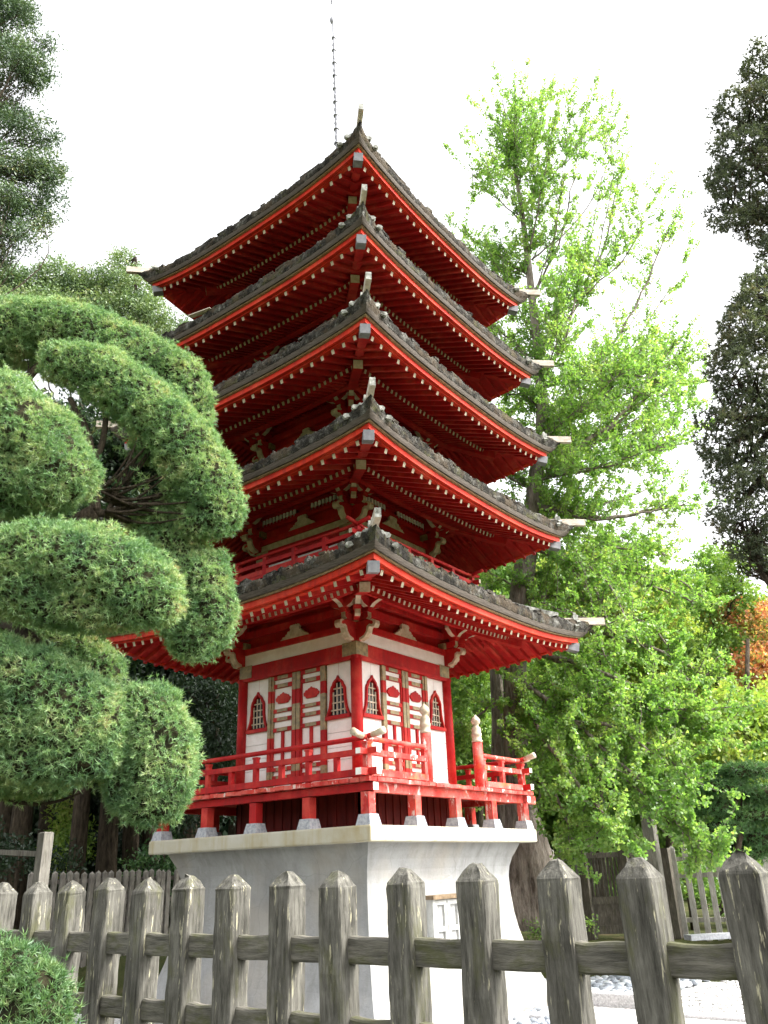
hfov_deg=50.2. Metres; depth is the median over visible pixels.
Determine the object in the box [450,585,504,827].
maple tree
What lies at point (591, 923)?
leafy plant
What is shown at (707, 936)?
stone step
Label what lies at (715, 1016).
granite kerb
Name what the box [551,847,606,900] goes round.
picket fence
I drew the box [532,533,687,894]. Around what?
maple tree
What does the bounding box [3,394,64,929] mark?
woodland tree
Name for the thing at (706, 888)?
leafy bush
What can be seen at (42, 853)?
rail post
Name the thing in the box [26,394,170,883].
woodland tree
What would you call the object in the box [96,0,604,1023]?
pagoda
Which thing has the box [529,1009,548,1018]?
granite kerb
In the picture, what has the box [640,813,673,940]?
gate post
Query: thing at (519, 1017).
cobbles
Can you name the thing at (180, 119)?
sky
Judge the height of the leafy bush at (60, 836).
3.850 m
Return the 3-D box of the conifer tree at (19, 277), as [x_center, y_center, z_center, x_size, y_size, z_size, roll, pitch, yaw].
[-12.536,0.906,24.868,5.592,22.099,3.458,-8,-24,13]
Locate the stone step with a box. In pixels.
[684,932,730,940]
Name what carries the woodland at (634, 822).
on the ground
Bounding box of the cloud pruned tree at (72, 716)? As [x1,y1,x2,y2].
[0,290,251,835]
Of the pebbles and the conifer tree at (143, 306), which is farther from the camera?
the conifer tree at (143, 306)
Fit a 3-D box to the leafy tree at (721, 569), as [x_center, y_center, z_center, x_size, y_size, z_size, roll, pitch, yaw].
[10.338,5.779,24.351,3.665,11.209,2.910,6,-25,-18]
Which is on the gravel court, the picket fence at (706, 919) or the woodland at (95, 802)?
the picket fence at (706, 919)
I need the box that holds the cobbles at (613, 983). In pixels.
[545,975,709,991]
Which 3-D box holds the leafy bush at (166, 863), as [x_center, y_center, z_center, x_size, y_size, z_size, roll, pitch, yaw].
[-5.079,8.543,18.622,2.061,2.563,1.246,3,-24,-11]
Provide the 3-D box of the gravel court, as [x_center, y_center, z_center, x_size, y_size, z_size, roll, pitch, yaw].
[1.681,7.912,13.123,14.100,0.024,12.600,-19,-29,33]
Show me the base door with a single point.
(441, 909)
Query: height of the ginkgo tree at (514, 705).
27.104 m
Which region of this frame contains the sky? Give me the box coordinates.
[0,0,767,601]
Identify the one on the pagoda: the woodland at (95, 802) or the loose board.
the loose board
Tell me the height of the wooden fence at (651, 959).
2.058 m
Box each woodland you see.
[29,778,228,926]
[450,554,767,899]
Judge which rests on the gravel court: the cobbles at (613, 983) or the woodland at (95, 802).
the cobbles at (613, 983)
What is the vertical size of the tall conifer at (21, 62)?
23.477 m
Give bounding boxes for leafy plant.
[522,914,599,939]
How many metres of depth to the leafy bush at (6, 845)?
17.52 m
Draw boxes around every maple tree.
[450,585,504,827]
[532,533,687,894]
[595,568,732,847]
[682,638,767,805]
[693,588,767,695]
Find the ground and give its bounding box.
[49,898,731,995]
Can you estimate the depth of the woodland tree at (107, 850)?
20.97 m
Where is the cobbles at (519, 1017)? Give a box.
[508,1006,596,1023]
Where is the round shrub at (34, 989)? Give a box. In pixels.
[0,924,88,1023]
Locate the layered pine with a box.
[691,754,767,867]
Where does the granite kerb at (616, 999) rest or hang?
on the gravel court
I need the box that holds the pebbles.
[682,980,743,1014]
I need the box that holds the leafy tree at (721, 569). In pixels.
[651,536,767,915]
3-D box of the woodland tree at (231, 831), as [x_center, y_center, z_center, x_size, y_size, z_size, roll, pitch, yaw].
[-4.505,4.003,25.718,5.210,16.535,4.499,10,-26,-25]
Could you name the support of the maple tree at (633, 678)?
on the ground
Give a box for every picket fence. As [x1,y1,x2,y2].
[26,868,180,967]
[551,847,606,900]
[669,846,767,940]
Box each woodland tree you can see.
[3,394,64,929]
[22,411,175,893]
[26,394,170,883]
[33,386,75,888]
[116,467,237,838]
[140,470,230,876]
[222,688,238,834]
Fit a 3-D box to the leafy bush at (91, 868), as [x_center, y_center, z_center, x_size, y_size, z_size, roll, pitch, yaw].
[-7.271,9.898,22.081,3.346,2.999,1.928,-10,-25,17]
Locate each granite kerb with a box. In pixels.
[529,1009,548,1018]
[592,990,634,1008]
[595,1010,612,1021]
[684,1011,745,1021]
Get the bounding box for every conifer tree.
[0,257,84,882]
[29,247,130,823]
[88,242,192,930]
[164,671,238,838]
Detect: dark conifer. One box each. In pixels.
[689,260,767,585]
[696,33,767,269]
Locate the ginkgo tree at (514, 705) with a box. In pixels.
[442,57,767,933]
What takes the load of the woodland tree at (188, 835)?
on the ground
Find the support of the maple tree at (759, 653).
on the ground
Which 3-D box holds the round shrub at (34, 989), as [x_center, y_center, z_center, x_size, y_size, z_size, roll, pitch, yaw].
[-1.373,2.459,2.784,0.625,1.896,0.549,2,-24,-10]
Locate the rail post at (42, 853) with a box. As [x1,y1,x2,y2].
[0,832,53,885]
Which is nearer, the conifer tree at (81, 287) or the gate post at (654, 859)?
the gate post at (654, 859)
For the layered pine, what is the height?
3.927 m
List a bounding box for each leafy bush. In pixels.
[0,815,95,926]
[35,793,98,878]
[58,823,161,890]
[116,827,179,928]
[672,845,762,929]
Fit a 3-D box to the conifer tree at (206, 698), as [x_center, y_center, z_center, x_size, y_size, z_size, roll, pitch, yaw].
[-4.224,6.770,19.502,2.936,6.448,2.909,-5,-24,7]
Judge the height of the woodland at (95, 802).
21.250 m
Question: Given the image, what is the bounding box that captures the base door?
[426,893,459,968]
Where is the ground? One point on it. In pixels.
(162, 959)
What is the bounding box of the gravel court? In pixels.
[73,982,745,1023]
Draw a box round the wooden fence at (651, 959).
[0,850,767,1023]
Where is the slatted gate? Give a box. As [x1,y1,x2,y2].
[578,848,683,939]
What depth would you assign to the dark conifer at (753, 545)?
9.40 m
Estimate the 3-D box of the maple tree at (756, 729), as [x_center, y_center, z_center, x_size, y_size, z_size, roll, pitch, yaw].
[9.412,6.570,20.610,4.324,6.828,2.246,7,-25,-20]
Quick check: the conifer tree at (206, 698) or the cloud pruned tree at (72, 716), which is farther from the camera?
the conifer tree at (206, 698)
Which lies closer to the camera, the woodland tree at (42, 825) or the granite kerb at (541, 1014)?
the granite kerb at (541, 1014)
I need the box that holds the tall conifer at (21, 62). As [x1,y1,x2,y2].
[0,0,75,295]
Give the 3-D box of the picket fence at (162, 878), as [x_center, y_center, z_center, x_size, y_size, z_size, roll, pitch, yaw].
[-5.546,8.676,17.044,0.131,2.301,4.109,-21,-30,37]
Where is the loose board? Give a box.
[188,307,210,318]
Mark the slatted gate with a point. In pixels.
(605, 908)
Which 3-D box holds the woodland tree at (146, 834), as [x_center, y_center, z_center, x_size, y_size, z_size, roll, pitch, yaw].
[-7.457,4.033,24.858,6.292,15.984,4.522,-19,-29,33]
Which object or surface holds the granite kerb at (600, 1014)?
on the gravel court
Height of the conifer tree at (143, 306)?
23.201 m

